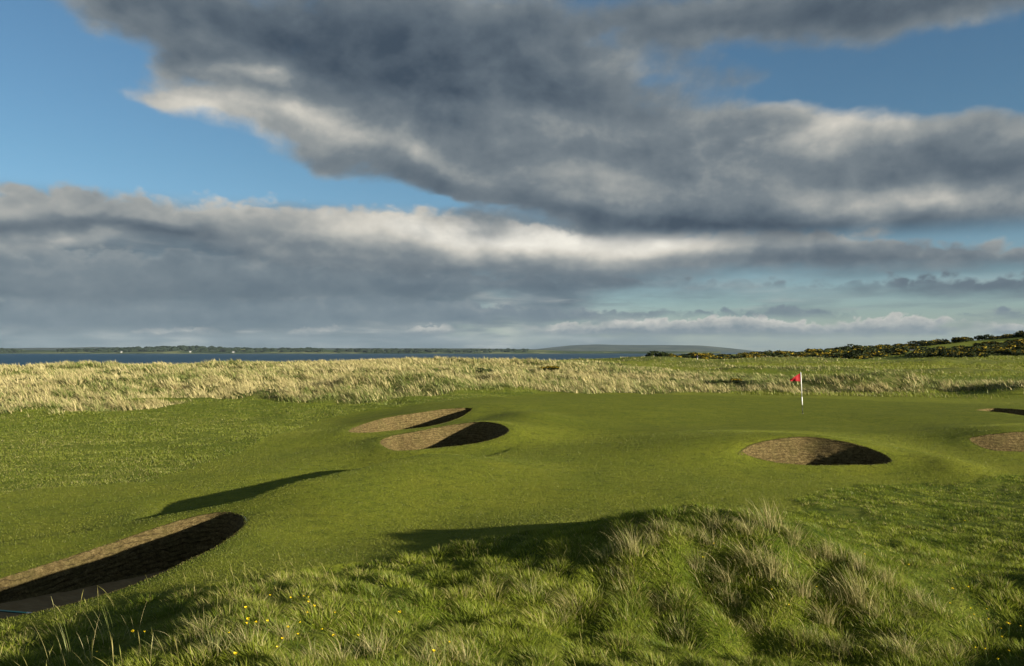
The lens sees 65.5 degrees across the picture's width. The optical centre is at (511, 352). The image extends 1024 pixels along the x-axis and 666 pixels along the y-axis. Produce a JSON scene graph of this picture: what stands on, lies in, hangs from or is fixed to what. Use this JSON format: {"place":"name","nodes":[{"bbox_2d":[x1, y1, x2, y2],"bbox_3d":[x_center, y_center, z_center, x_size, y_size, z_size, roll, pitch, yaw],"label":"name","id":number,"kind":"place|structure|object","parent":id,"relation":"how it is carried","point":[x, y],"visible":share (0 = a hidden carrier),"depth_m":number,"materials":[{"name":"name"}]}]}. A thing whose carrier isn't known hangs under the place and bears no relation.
{"place":"outdoors","nodes":[
{"label":"outdoors","id":0,"kind":"place"},
{"bbox_2d":[6,347,589,350],"bbox_3d":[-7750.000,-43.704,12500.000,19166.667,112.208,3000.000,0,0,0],"label":"hills","id":1,"kind":"structure","parent":0,"point":[278,348],"depth_m":12301.41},
{"bbox_2d":[0,347,720,353],"bbox_3d":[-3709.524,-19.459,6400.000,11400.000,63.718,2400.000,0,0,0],"label":"shore","id":2,"kind":"structure","parent":0,"point":[385,352],"depth_m":5603.67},
{"bbox_2d":[0,345,528,352],"bbox_3d":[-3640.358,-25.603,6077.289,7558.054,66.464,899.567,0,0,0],"label":"wood","id":3,"kind":"object","parent":2,"relation":"on","point":[212,348],"visible":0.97,"depth_m":5899.60,"materials":[{"name":"grey"}]},
{"bbox_2d":[0,353,736,365],"bbox_3d":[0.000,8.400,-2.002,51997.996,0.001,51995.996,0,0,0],"label":"sea","id":4,"kind":"structure","parent":0,"point":[32,359],"depth_m":1321.53,"materials":[{"name":"blue liquid"}]},
{"bbox_2d":[0,337,1023,665],"bbox_3d":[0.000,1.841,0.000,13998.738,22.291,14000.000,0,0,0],"label":"ground","id":5,"kind":"structure","parent":0,"point":[848,411],"depth_m":19.49,"materials":[{"name":"plant"}]},
{"bbox_2d":[33,612,100,664],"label":"marram tuft","id":6,"kind":"object","parent":5,"relation":"on","point":[67,645],"visible":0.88,"depth_m":7.80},
{"bbox_2d":[81,596,148,648],"bbox_3d":[-4.091,2.748,8.256,0.671,0.661,0.402,0,0,-8],"label":"marram tuft","id":7,"kind":"object","parent":5,"relation":"on","point":[112,625],"visible":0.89,"depth_m":8.31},
{"bbox_2d":[0,512,245,619],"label":"sand bunker","id":8,"kind":"object","parent":5,"relation":"on","point":[132,560],"visible":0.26,"depth_m":15.41},
{"bbox_2d":[0,610,31,613],"bbox_3d":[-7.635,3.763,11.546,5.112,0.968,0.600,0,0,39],"label":"bunker rake","id":9,"kind":"object","parent":8,"relation":"in","point":[19,612],"visible":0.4,"depth_m":10.82,"materials":[{"name":"teal paint"}]},
{"bbox_2d":[133,630,187,656],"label":"marram tuft","id":10,"kind":"object","parent":5,"relation":"on","point":[165,646],"visible":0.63,"depth_m":7.22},
{"bbox_2d":[160,607,226,639],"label":"marram tuft","id":11,"kind":"object","parent":5,"relation":"on","point":[199,629],"visible":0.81,"depth_m":7.46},
{"bbox_2d":[169,621,237,665],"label":"marram tuft","id":12,"kind":"object","parent":5,"relation":"on","point":[210,647],"visible":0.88,"depth_m":6.92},
{"bbox_2d":[209,613,282,655],"bbox_3d":[-2.316,2.444,6.972,0.802,0.243,0.599,0,0,-25],"label":"marram tuft","id":13,"kind":"object","parent":5,"relation":"on","point":[244,640],"visible":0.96,"depth_m":6.96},
{"bbox_2d":[262,619,306,640],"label":"marram tuft","id":14,"kind":"object","parent":5,"relation":"on","point":[283,634],"visible":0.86,"depth_m":7.44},
{"bbox_2d":[284,635,348,664],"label":"marram tuft","id":15,"kind":"object","parent":5,"relation":"on","point":[315,655],"visible":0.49,"depth_m":7.03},
{"bbox_2d":[311,630,379,665],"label":"marram tuft","id":16,"kind":"object","parent":5,"relation":"on","point":[344,657],"visible":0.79,"depth_m":7.11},
{"bbox_2d":[332,623,406,661],"bbox_3d":[-1.260,2.670,7.369,0.674,0.273,0.903,0,0,-30],"label":"marram tuft","id":17,"kind":"object","parent":5,"relation":"on","point":[372,649],"visible":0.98,"depth_m":7.42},
{"bbox_2d":[349,408,471,432],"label":"sand bunker","id":18,"kind":"object","parent":5,"relation":"on","point":[417,420],"visible":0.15,"depth_m":40.44},
{"bbox_2d":[385,633,467,665],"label":"marram tuft","id":19,"kind":"object","parent":5,"relation":"on","point":[433,660],"visible":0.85,"depth_m":7.47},
{"bbox_2d":[380,422,508,450],"bbox_3d":[-2.709,3.801,31.234,5.082,1.824,4.510,0,0,-22],"label":"sand bunker","id":20,"kind":"object","parent":5,"relation":"on","point":[461,434],"visible":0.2,"depth_m":33.05},
{"bbox_2d":[426,629,502,665],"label":"marram tuft","id":21,"kind":"object","parent":5,"relation":"on","point":[465,653],"visible":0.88,"depth_m":7.65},
{"bbox_2d":[477,368,494,373],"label":"gorse bush","id":22,"kind":"object","parent":5,"relation":"on","point":[483,369],"visible":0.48,"depth_m":88.68,"materials":[{"name":"green plant"}]},
{"bbox_2d":[0,355,1023,415],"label":"marram grass","id":23,"kind":"structure","parent":5,"relation":"on","point":[423,366],"depth_m":68.85,"materials":[{"name":"plant"}]},
{"bbox_2d":[0,355,1023,491],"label":"links rough","id":24,"kind":"object","parent":5,"relation":"on","point":[849,393],"visible":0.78,"depth_m":40.89,"materials":[{"name":"plant"}]},
{"bbox_2d":[510,576,546,598],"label":"marram tuft","id":25,"kind":"object","parent":5,"relation":"on","point":[536,585],"visible":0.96,"depth_m":10.03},
{"bbox_2d":[546,366,559,369],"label":"gorse bush","id":26,"kind":"object","parent":5,"relation":"on","point":[553,367],"visible":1,"depth_m":99.58,"materials":[{"name":"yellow plant"}]},
{"bbox_2d":[545,605,583,625],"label":"marram tuft","id":27,"kind":"object","parent":5,"relation":"on","point":[563,618],"visible":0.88,"depth_m":9.53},
{"bbox_2d":[544,589,588,611],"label":"marram tuft","id":28,"kind":"object","parent":5,"relation":"on","point":[567,600],"visible":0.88,"depth_m":9.77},
{"bbox_2d":[584,541,628,566],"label":"marram tuft","id":29,"kind":"object","parent":5,"relation":"on","point":[603,552],"visible":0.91,"depth_m":10.93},
{"bbox_2d":[606,561,645,580],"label":"marram tuft","id":30,"kind":"object","parent":5,"relation":"on","point":[625,573],"visible":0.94,"depth_m":10.42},
{"bbox_2d":[606,520,660,556],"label":"marram tuft","id":31,"kind":"object","parent":5,"relation":"on","point":[632,546],"visible":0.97,"depth_m":10.70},
{"bbox_2d":[642,531,659,545],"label":"marram tuft","id":32,"kind":"object","parent":5,"relation":"on","point":[654,540],"visible":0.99,"depth_m":10.79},
{"bbox_2d":[634,589,678,611],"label":"marram tuft","id":33,"kind":"object","parent":5,"relation":"on","point":[660,603],"visible":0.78,"depth_m":10.01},
{"bbox_2d":[645,350,667,356],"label":"gorse bush","id":34,"kind":"object","parent":5,"relation":"on","point":[657,353],"visible":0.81,"depth_m":240.22,"materials":[{"name":"green plant"}]},
{"bbox_2d":[639,516,680,534],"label":"marram tuft","id":35,"kind":"object","parent":5,"relation":"on","point":[661,524],"visible":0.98,"depth_m":11.05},
{"bbox_2d":[659,617,698,643],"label":"marram tuft","id":36,"kind":"object","parent":5,"relation":"on","point":[683,633],"visible":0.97,"depth_m":9.39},
{"bbox_2d":[677,522,714,540],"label":"marram tuft","id":37,"kind":"object","parent":5,"relation":"on","point":[692,534],"visible":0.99,"depth_m":10.93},
{"bbox_2d":[683,546,710,569],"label":"marram tuft","id":38,"kind":"object","parent":5,"relation":"on","point":[696,564],"visible":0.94,"depth_m":10.59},
{"bbox_2d":[692,352,714,358],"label":"gorse bush","id":39,"kind":"object","parent":5,"relation":"on","point":[694,355],"visible":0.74,"depth_m":245.38,"materials":[{"name":"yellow plant"}]},
{"bbox_2d":[678,524,744,546],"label":"marram tuft","id":40,"kind":"object","parent":5,"relation":"on","point":[712,541],"visible":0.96,"depth_m":10.82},
{"bbox_2d":[701,355,722,359],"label":"gorse bush","id":41,"kind":"object","parent":5,"relation":"on","point":[714,357],"visible":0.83,"depth_m":240.63,"materials":[{"name":"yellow plant"}]},
{"bbox_2d":[700,510,745,531],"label":"marram tuft","id":42,"kind":"object","parent":5,"relation":"on","point":[720,524],"visible":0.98,"depth_m":11.08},
{"bbox_2d":[698,580,748,599],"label":"marram tuft","id":43,"kind":"object","parent":5,"relation":"on","point":[729,591],"visible":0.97,"depth_m":10.25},
{"bbox_2d":[698,558,755,585],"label":"marram tuft","id":44,"kind":"object","parent":5,"relation":"on","point":[725,575],"visible":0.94,"depth_m":10.38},
{"bbox_2d":[729,378,741,382],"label":"gorse bush","id":45,"kind":"object","parent":5,"relation":"on","point":[738,380],"visible":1,"depth_m":79.23,"materials":[{"name":"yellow plant"}]},
{"bbox_2d":[708,591,769,609],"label":"marram tuft","id":46,"kind":"object","parent":5,"relation":"on","point":[737,603],"visible":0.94,"depth_m":10.14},
{"bbox_2d":[711,515,769,534],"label":"marram tuft","id":47,"kind":"object","parent":5,"relation":"on","point":[745,529],"visible":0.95,"depth_m":10.86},
{"bbox_2d":[741,353,752,357],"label":"gorse bush","id":48,"kind":"object","parent":5,"relation":"on","point":[747,355],"visible":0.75,"depth_m":245.72,"materials":[{"name":"yellow plant"}]},
{"bbox_2d":[711,535,785,567],"bbox_3d":[3.039,2.558,10.494,1.232,0.433,1.130,0,0,0],"label":"marram tuft","id":49,"kind":"object","parent":5,"relation":"on","point":[749,558],"visible":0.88,"depth_m":10.45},
{"bbox_2d":[742,614,776,635],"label":"marram tuft","id":50,"kind":"object","parent":5,"relation":"on","point":[756,626],"visible":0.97,"depth_m":9.58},
{"bbox_2d":[744,496,791,531],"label":"marram tuft","id":51,"kind":"object","parent":5,"relation":"on","point":[770,521],"visible":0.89,"depth_m":10.97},
{"bbox_2d":[757,350,782,353],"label":"gorse bush","id":52,"kind":"object","parent":5,"relation":"on","point":[766,352],"visible":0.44,"depth_m":337.78,"materials":[{"name":"green plant"}]},
{"bbox_2d":[744,541,810,585],"bbox_3d":[3.301,2.635,10.257,1.001,0.482,0.950,0,0,-43],"label":"marram tuft","id":53,"kind":"object","parent":5,"relation":"on","point":[772,569],"visible":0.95,"depth_m":10.22,"materials":[{"name":"plant"}]},
{"bbox_2d":[764,352,791,356],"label":"gorse bush","id":54,"kind":"object","parent":5,"relation":"on","point":[780,354],"visible":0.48,"depth_m":232.06,"materials":[{"name":"green plant"}]},
{"bbox_2d":[766,515,812,539],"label":"marram tuft","id":55,"kind":"object","parent":5,"relation":"on","point":[796,536],"visible":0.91,"depth_m":10.81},
{"bbox_2d":[774,530,809,547],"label":"marram tuft","id":56,"kind":"object","parent":5,"relation":"on","point":[792,541],"visible":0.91,"depth_m":10.69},
{"bbox_2d":[790,372,802,413],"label":"flagstick","id":57,"kind":"object","parent":5,"relation":"in","point":[797,377],"visible":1,"depth_m":43.28,"materials":[{"name":"white paint"}]},
{"bbox_2d":[765,567,841,599],"bbox_3d":[3.552,2.842,10.003,1.168,0.410,1.072,0,0,-16],"label":"marram tuft","id":58,"kind":"object","parent":5,"relation":"on","point":[801,591],"visible":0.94,"depth_m":9.96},
{"bbox_2d":[785,620,840,647],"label":"marram tuft","id":59,"kind":"object","parent":5,"relation":"on","point":[811,633],"visible":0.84,"depth_m":9.30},
{"bbox_2d":[804,348,822,352],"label":"gorse bush","id":60,"kind":"object","parent":5,"relation":"on","point":[807,350],"visible":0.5,"depth_m":327.47,"materials":[{"name":"green plant"}]},
{"bbox_2d":[738,437,891,465],"bbox_3d":[9.531,3.680,25.675,4.691,1.680,2.511,0,0,0],"label":"sand bunker","id":61,"kind":"object","parent":5,"relation":"on","point":[816,451],"visible":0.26,"depth_m":26.40},
{"bbox_2d":[796,538,833,558],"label":"marram tuft","id":62,"kind":"object","parent":5,"relation":"on","point":[812,550],"visible":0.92,"depth_m":10.62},
{"bbox_2d":[803,355,829,357],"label":"gorse bush","id":63,"kind":"object","parent":5,"relation":"on","point":[824,356],"visible":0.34,"depth_m":240.13,"materials":[{"name":"green plant"}]},
{"bbox_2d":[812,349,832,352],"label":"gorse bush","id":64,"kind":"object","parent":5,"relation":"on","point":[827,350],"visible":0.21,"depth_m":278.18,"materials":[{"name":"green plant"}]},
{"bbox_2d":[795,595,852,629],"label":"marram tuft","id":65,"kind":"object","parent":5,"relation":"on","point":[825,616],"visible":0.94,"depth_m":9.69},
{"bbox_2d":[815,352,833,355],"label":"gorse bush","id":66,"kind":"object","parent":5,"relation":"on","point":[825,353],"visible":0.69,"depth_m":259.60,"materials":[{"name":"yellow plant"}]},
{"bbox_2d":[808,538,842,559],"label":"marram tuft","id":67,"kind":"object","parent":5,"relation":"on","point":[825,548],"visible":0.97,"depth_m":10.61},
{"bbox_2d":[828,353,844,357],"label":"gorse bush","id":68,"kind":"object","parent":5,"relation":"on","point":[835,355],"visible":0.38,"depth_m":253.67,"materials":[{"name":"green plant"}]},
{"bbox_2d":[815,630,861,660],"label":"marram tuft","id":69,"kind":"object","parent":5,"relation":"on","point":[838,651],"visible":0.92,"depth_m":8.96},
{"bbox_2d":[832,346,850,350],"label":"gorse bush","id":70,"kind":"object","parent":5,"relation":"on","point":[844,348],"visible":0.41,"depth_m":319.17,"materials":[{"name":"green plant"}]},
{"bbox_2d":[816,541,870,566],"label":"marram tuft","id":71,"kind":"object","parent":5,"relation":"on","point":[841,557],"visible":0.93,"depth_m":10.55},
{"bbox_2d":[843,351,868,358],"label":"gorse bush","id":72,"kind":"object","parent":5,"relation":"on","point":[848,355],"visible":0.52,"depth_m":231.36,"materials":[{"name":"green plant"}]},
{"bbox_2d":[815,562,897,608],"bbox_3d":[4.232,2.854,9.912,1.043,0.502,0.990,0,0,-3],"label":"marram tuft","id":73,"kind":"object","parent":5,"relation":"on","point":[858,596],"visible":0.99,"depth_m":9.83,"materials":[{"name":"plant"}]},
{"bbox_2d":[845,548,872,570],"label":"marram tuft","id":74,"kind":"object","parent":5,"relation":"on","point":[857,565],"visible":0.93,"depth_m":10.41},
{"bbox_2d":[850,355,868,358],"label":"gorse bush","id":75,"kind":"object","parent":5,"relation":"on","point":[861,357],"visible":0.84,"depth_m":223.25,"materials":[{"name":"green plant"}]},
{"bbox_2d":[849,348,886,353],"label":"gorse bush","id":76,"kind":"object","parent":5,"relation":"on","point":[874,350],"visible":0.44,"depth_m":267.85,"materials":[{"name":"green plant"}]},
{"bbox_2d":[858,352,887,356],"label":"gorse bush","id":77,"kind":"object","parent":5,"relation":"on","point":[878,355],"visible":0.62,"depth_m":254.63,"materials":[{"name":"green plant"}]},
{"bbox_2d":[860,562,896,586],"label":"marram tuft","id":78,"kind":"object","parent":5,"relation":"on","point":[882,579],"visible":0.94,"depth_m":10.20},
{"bbox_2d":[850,594,908,624],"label":"marram tuft","id":79,"kind":"object","parent":5,"relation":"on","point":[875,609],"visible":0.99,"depth_m":9.60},
{"bbox_2d":[877,345,891,349],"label":"gorse bush","id":80,"kind":"object","parent":5,"relation":"on","point":[881,348],"visible":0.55,"depth_m":313.74,"materials":[{"name":"green plant"}]},
{"bbox_2d":[871,564,901,585],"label":"marram tuft","id":81,"kind":"object","parent":5,"relation":"on","point":[893,580],"visible":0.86,"depth_m":10.23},
{"bbox_2d":[882,347,897,353],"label":"gorse bush","id":82,"kind":"object","parent":5,"relation":"on","point":[888,351],"visible":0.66,"depth_m":277.01,"materials":[{"name":"green plant"}]},
{"bbox_2d":[892,349,906,353],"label":"gorse bush","id":83,"kind":"object","parent":5,"relation":"on","point":[900,351],"visible":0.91,"depth_m":271.65,"materials":[{"name":"green plant"}]},
{"bbox_2d":[891,346,909,351],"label":"gorse bush","id":84,"kind":"object","parent":5,"relation":"on","point":[906,349],"visible":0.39,"depth_m":286.00,"materials":[{"name":"green plant"}]},
{"bbox_2d":[866,622,946,660],"bbox_3d":[4.257,3.171,8.787,1.040,0.365,0.954,0,0,-3],"label":"marram tuft","id":85,"kind":"object","parent":5,"relation":"on","point":[904,650],"visible":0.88,"depth_m":8.79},
{"bbox_2d":[902,346,919,348],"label":"gorse bush","id":86,"kind":"object","parent":5,"relation":"on","point":[915,347],"visible":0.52,"depth_m":307.29,"materials":[{"name":"green plant"}]},
{"bbox_2d":[895,598,931,621],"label":"marram tuft","id":87,"kind":"object","parent":5,"relation":"on","point":[908,613],"visible":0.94,"depth_m":9.69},
{"bbox_2d":[896,578,931,603],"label":"marram tuft","id":88,"kind":"object","parent":5,"relation":"on","point":[920,593],"visible":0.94,"depth_m":9.99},
{"bbox_2d":[904,353,926,357],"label":"gorse bush","id":89,"kind":"object","parent":5,"relation":"on","point":[912,355],"visible":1,"depth_m":232.58,"materials":[{"name":"green plant"}]},
{"bbox_2d":[907,340,926,343],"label":"gorse bush","id":90,"kind":"object","parent":5,"relation":"on","point":[913,342],"visible":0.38,"depth_m":349.28,"materials":[{"name":"green plant"}]},
{"bbox_2d":[917,341,936,345],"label":"gorse bush","id":91,"kind":"object","parent":5,"relation":"on","point":[925,343],"visible":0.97,"depth_m":325.50,"materials":[{"name":"green plant"}]},
{"bbox_2d":[913,348,952,355],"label":"gorse bush","id":92,"kind":"object","parent":5,"relation":"on","point":[921,349],"visible":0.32,"depth_m":243.03,"materials":[{"name":"green plant"}]},
{"bbox_2d":[913,592,953,613],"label":"marram tuft","id":93,"kind":"object","parent":5,"relation":"on","point":[932,602],"visible":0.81,"depth_m":9.88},
{"bbox_2d":[911,349,957,356],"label":"gorse bush","id":94,"kind":"object","parent":5,"relation":"on","point":[932,353],"visible":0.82,"depth_m":235.46,"materials":[{"name":"green plant"}]},
{"bbox_2d":[935,340,951,344],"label":"gorse bush","id":95,"kind":"object","parent":5,"relation":"on","point":[939,342],"visible":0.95,"depth_m":332.17,"materials":[{"name":"green plant"}]},
{"bbox_2d":[941,349,963,355],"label":"gorse bush","id":96,"kind":"object","parent":5,"relation":"on","point":[957,351],"visible":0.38,"depth_m":240.21,"materials":[{"name":"green plant"}]},
{"bbox_2d":[941,347,974,351],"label":"gorse bush","id":97,"kind":"object","parent":5,"relation":"on","point":[965,349],"visible":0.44,"depth_m":240.67,"materials":[{"name":"green plant"}]},
{"bbox_2d":[951,337,969,342],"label":"gorse bush","id":98,"kind":"object","parent":5,"relation":"on","point":[958,339],"visible":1,"depth_m":331.66,"materials":[{"name":"green plant"}]},
{"bbox_2d":[936,631,989,659],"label":"marram tuft","id":99,"kind":"object","parent":5,"relation":"on","point":[960,649],"visible":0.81,"depth_m":8.91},
{"bbox_2d":[950,351,988,357],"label":"gorse bush","id":100,"kind":"object","parent":5,"relation":"on","point":[973,354],"visible":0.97,"depth_m":226.46,"materials":[{"name":"green plant"}]},
{"bbox_2d":[971,345,988,349],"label":"gorse bush","id":101,"kind":"object","parent":5,"relation":"on","point":[981,347],"visible":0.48,"depth_m":257.62,"materials":[{"name":"green plant"}]},
{"bbox_2d":[974,334,992,339],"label":"gorse bush","id":102,"kind":"object","parent":5,"relation":"on","point":[983,337],"visible":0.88,"depth_m":343.46,"materials":[{"name":"green plant"}]},
{"bbox_2d":[975,348,995,353],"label":"gorse bush","id":103,"kind":"object","parent":5,"relation":"on","point":[990,351],"visible":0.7,"depth_m":245.15,"materials":[{"name":"green plant"}]},
{"bbox_2d":[970,432,1023,451],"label":"sand bunker","id":104,"kind":"object","parent":5,"relation":"on","point":[1011,441],"visible":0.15,"depth_m":29.50},
{"bbox_2d":[986,346,1010,348],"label":"gorse bush","id":105,"kind":"object","parent":5,"relation":"on","point":[998,347],"visible":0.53,"depth_m":256.44,"materials":[{"name":"green plant"}]},
{"bbox_2d":[977,408,1023,415],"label":"sand bunker","id":106,"kind":"object","parent":5,"relation":"on","point":[1013,411],"visible":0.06,"depth_m":43.82},
{"bbox_2d":[993,348,1016,354],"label":"gorse bush","id":107,"kind":"object","parent":5,"relation":"on","point":[1003,351],"visible":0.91,"depth_m":238.04,"materials":[{"name":"green plant"}]},
{"bbox_2d":[1002,344,1023,350],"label":"gorse bush","id":108,"kind":"object","parent":5,"relation":"on","point":[1017,346],"visible":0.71,"depth_m":258.85,"materials":[{"name":"green plant"}]},
{"bbox_2d":[1004,339,1023,341],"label":"gorse bush","id":109,"kind":"object","parent":5,"relation":"on","point":[1017,340],"visible":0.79,"depth_m":299.55,"materials":[{"name":"green plant"}]},
{"bbox_2d":[1011,349,1023,355],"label":"gorse bush","id":110,"kind":"object","parent":5,"relation":"on","point":[1019,352],"visible":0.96,"depth_m":233.97,"materials":[{"name":"green plant"}]},
{"bbox_2d":[1013,330,1023,336],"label":"gorse bush","id":111,"kind":"object","parent":5,"relation":"on","point":[1017,333],"visible":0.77,"depth_m":329.24,"materials":[{"name":"green plant"}]},
{"bbox_2d":[0,474,1023,665],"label":"rough grass","id":112,"kind":"structure","parent":0,"point":[238,604],"depth_m":9.62,"materials":[{"name":"plant"}]},
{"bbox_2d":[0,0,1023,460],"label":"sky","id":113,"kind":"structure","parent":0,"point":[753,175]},
{"bbox_2d":[541,344,763,352],"bbox_3d":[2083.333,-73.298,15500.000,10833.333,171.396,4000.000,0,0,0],"label":"hills","id":114,"kind":"structure","parent":0,"point":[601,347],"depth_m":14762.54,"materials":[{"name":"grey"}]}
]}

